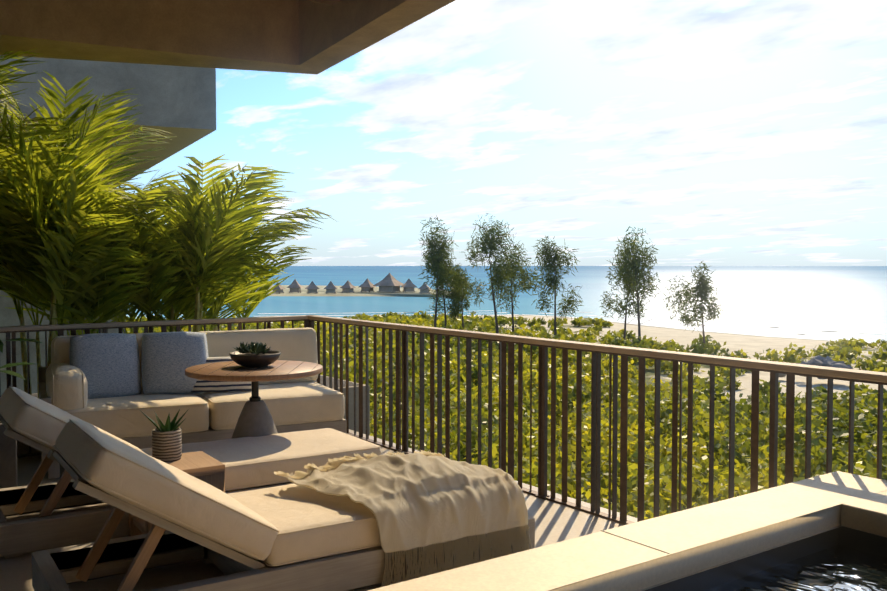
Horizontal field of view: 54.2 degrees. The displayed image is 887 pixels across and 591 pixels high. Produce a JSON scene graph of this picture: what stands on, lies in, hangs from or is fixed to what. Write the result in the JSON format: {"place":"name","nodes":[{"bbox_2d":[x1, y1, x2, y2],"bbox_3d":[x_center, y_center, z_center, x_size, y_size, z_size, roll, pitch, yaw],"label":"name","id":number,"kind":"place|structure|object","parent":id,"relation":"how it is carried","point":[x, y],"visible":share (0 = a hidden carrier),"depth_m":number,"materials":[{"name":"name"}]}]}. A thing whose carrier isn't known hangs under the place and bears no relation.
{"place":"outdoors","nodes":[
{"label":"outdoors","id":0,"kind":"place"},
{"bbox_2d":[0,195,125,395],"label":"neighbour wall","id":1,"kind":"structure","parent":0,"point":[9,317],"depth_m":25.01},
{"bbox_2d":[0,55,215,187],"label":"building overhang","id":2,"kind":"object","parent":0,"point":[179,102],"depth_m":14.12,"materials":[{"name":"grey concrete"}]},
{"bbox_2d":[234,285,451,297],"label":"spit sand","id":3,"kind":"structure","parent":0,"point":[321,290],"depth_m":311.66,"materials":[{"name":"beige sand"}]},
{"bbox_2d":[248,273,445,293],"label":"overwater bungalows","id":4,"kind":"object","parent":3,"relation":"on","point":[389,282],"visible":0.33,"depth_m":319.82,"materials":[{"name":"brown wood"}]},
{"bbox_2d":[117,0,886,265],"label":"sky","id":5,"kind":"structure","parent":0,"point":[728,132],"materials":[{"name":"blue"}]},
{"bbox_2d":[127,266,886,343],"bbox_3d":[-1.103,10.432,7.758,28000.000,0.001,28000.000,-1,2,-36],"label":"sea","id":6,"kind":"structure","parent":0,"point":[842,300],"depth_m":279.69,"materials":[{"name":"liquid"}]},
{"bbox_2d":[271,315,886,515],"bbox_3d":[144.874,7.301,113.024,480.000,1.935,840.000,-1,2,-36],"label":"beach sand","id":7,"kind":"structure","parent":0,"point":[751,345],"depth_m":106.49,"materials":[{"name":"beige sand"}]},
{"bbox_2d":[418,215,473,326],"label":"casuarina tree","id":8,"kind":"object","parent":7,"relation":"on","point":[435,261],"visible":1,"depth_m":112.69,"materials":[{"name":"green plant"}]},
{"bbox_2d":[424,248,470,327],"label":"casuarina tree","id":9,"kind":"object","parent":7,"relation":"on","point":[444,304],"visible":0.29,"depth_m":117.85,"materials":[{"name":"green plant"}]},
{"bbox_2d":[447,271,473,328],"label":"casuarina tree","id":10,"kind":"object","parent":7,"relation":"on","point":[466,305],"visible":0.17,"depth_m":120.04,"materials":[{"name":"green plant"}]},
{"bbox_2d":[464,213,542,333],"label":"casuarina tree","id":11,"kind":"object","parent":7,"relation":"on","point":[492,242],"visible":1,"depth_m":105.04,"materials":[{"name":"green plant"}]},
{"bbox_2d":[126,310,886,343],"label":"beach","id":12,"kind":"structure","parent":7,"relation":"on","point":[660,326],"depth_m":151.04,"materials":[{"name":"beige sand"}]},
{"bbox_2d":[126,310,886,519],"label":"shrubs","id":13,"kind":"object","parent":7,"relation":"on","point":[865,431],"visible":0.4,"depth_m":52.81,"materials":[{"name":"green plant"}]},
{"bbox_2d":[487,241,534,334],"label":"casuarina tree","id":14,"kind":"object","parent":7,"relation":"on","point":[508,293],"visible":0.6,"depth_m":114.48,"materials":[{"name":"green plant"}]},
{"bbox_2d":[528,236,583,334],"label":"casuarina tree","id":15,"kind":"object","parent":7,"relation":"on","point":[550,269],"visible":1,"depth_m":109.29,"materials":[{"name":"green plant"}]},
{"bbox_2d":[600,260,649,341],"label":"casuarina tree","id":16,"kind":"object","parent":7,"relation":"on","point":[616,309],"visible":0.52,"depth_m":109.42,"materials":[{"name":"green plant"}]},
{"bbox_2d":[605,227,701,340],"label":"casuarina tree","id":17,"kind":"object","parent":7,"relation":"on","point":[633,262],"visible":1,"depth_m":103.08,"materials":[{"name":"green plant"}]},
{"bbox_2d":[677,261,724,346],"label":"casuarina tree","id":18,"kind":"object","parent":7,"relation":"on","point":[703,288],"visible":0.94,"depth_m":104.34,"materials":[{"name":"green plant"}]},
{"bbox_2d":[779,355,852,379],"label":"beach rocks","id":19,"kind":"object","parent":7,"relation":"on","point":[819,360],"visible":0.29,"depth_m":74.53,"materials":[{"name":"grey stone"}]},
{"bbox_3d":[-2.753,6.339,-2.582,13.400,9.000,13.400,-1,2,-36],"label":"building wall","id":20,"kind":"object","parent":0,"visible":0},
{"bbox_2d":[0,429,636,590],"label":"terrace floor","id":21,"kind":"structure","parent":20,"relation":"on","point":[555,522],"depth_m":4.32,"materials":[{"name":"beige wood"}]},
{"bbox_2d":[0,338,41,488],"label":"stone planter","id":22,"kind":"object","parent":21,"relation":"on","point":[8,461],"visible":0.69,"depth_m":4.86,"materials":[{"name":"stone"}]},
{"bbox_2d":[0,315,318,457],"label":"railing balusters","id":23,"kind":"object","parent":21,"relation":"on","point":[59,328],"visible":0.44,"depth_m":6.39,"materials":[{"name":"metal"}]},
{"bbox_2d":[129,409,224,535],"bbox_3d":[-1.274,0.869,4.127,0.379,0.666,0.378,-1,2,-36],"label":"side table","id":24,"kind":"object","parent":21,"relation":"on","point":[167,449],"visible":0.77,"depth_m":4.12,"materials":[{"name":"brown wood"}]},
{"bbox_2d":[0,386,380,558],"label":"sun lounger","id":25,"kind":"object","parent":21,"relation":"on","point":[252,463],"visible":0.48,"depth_m":4.56,"materials":[{"name":"beige fabric"}]},
{"bbox_2d":[38,327,346,478],"bbox_3d":[-1.789,0.694,6.207,2.010,0.872,0.934,-1,2,-26],"label":"sofa","id":26,"kind":"object","parent":21,"relation":"on","point":[115,384],"visible":0.75,"depth_m":6.02,"materials":[{"name":"beige fabric"}]},
{"bbox_2d":[18,375,369,454],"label":"palm planter wall","id":27,"kind":"structure","parent":21,"relation":"on","point":[23,448],"depth_m":7.74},
{"bbox_2d":[32,376,358,397],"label":"planter soil","id":28,"kind":"structure","parent":27,"relation":"on","point":[321,383],"depth_m":7.93,"materials":[{"name":"brown soil"}]},
{"bbox_2d":[0,48,63,246],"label":"areca palm","id":29,"kind":"object","parent":28,"relation":"on","point":[3,75],"visible":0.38,"depth_m":6.53,"materials":[{"name":"green plant"}]},
{"bbox_2d":[0,72,85,272],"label":"areca palm","id":30,"kind":"object","parent":28,"relation":"on","point":[49,142],"visible":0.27,"depth_m":6.28,"materials":[{"name":"green plant"}]},
{"bbox_2d":[0,70,198,397],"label":"areca palm","id":31,"kind":"object","parent":28,"relation":"on","point":[78,157],"visible":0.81,"depth_m":6.49,"materials":[{"name":"green plant"}]},
{"bbox_2d":[0,148,281,335],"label":"areca palm","id":32,"kind":"object","parent":28,"relation":"on","point":[105,302],"visible":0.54,"depth_m":6.82,"materials":[{"name":"green plant"}]},
{"bbox_2d":[42,154,335,332],"bbox_3d":[-2.232,-0.141,7.336,2.304,1.949,2.144,0,2,10],"label":"areca palm","id":33,"kind":"object","parent":28,"relation":"on","point":[233,241],"visible":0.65,"depth_m":7.05,"materials":[{"name":"green plant"}]},
{"bbox_2d":[152,187,312,330],"bbox_3d":[-2.187,-0.062,7.888,1.828,1.755,1.783,0,2,10],"label":"areca palm","id":34,"kind":"object","parent":28,"relation":"on","point":[241,288],"visible":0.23,"depth_m":7.78,"materials":[{"name":"green plant"}]},
{"bbox_2d":[185,360,322,438],"bbox_3d":[-1.176,0.802,5.412,0.840,0.711,0.840,-1,2,-36],"label":"pedestal table","id":35,"kind":"object","parent":21,"relation":"on","point":[255,419],"visible":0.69,"depth_m":5.31,"materials":[{"name":"brown wood"}]},
{"bbox_2d":[229,341,280,366],"bbox_3d":[-1.184,0.359,5.442,0.320,0.166,0.323,-1,2,-36],"label":"succulent bowl","id":36,"kind":"object","parent":35,"relation":"on","point":[256,355],"visible":1,"depth_m":5.36,"materials":[{"name":"grey ceramic"}]},
{"bbox_2d":[32,419,534,590],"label":"sun lounger","id":37,"kind":"object","parent":21,"relation":"on","point":[358,522],"visible":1,"depth_m":3.61,"materials":[{"name":"beige fabric"}]},
{"bbox_2d":[308,315,886,524],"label":"railing balusters","id":38,"kind":"object","parent":21,"relation":"on","point":[789,370],"visible":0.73,"depth_m":4.77,"materials":[{"name":"metal"}]},
{"bbox_2d":[368,471,886,590],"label":"plunge pool","id":39,"kind":"structure","parent":21,"relation":"on","point":[826,532],"depth_m":2.69,"materials":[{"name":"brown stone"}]},
{"bbox_3d":[-2.459,-0.470,-1.003,12.000,3.700,12.000,-1,2,-36],"label":"terrace wall","id":40,"kind":"object","parent":21,"relation":"on","visible":0},
{"bbox_2d":[0,0,454,73],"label":"ceiling","id":41,"kind":"structure","parent":40,"relation":"on","point":[301,36],"depth_m":6.70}
]}

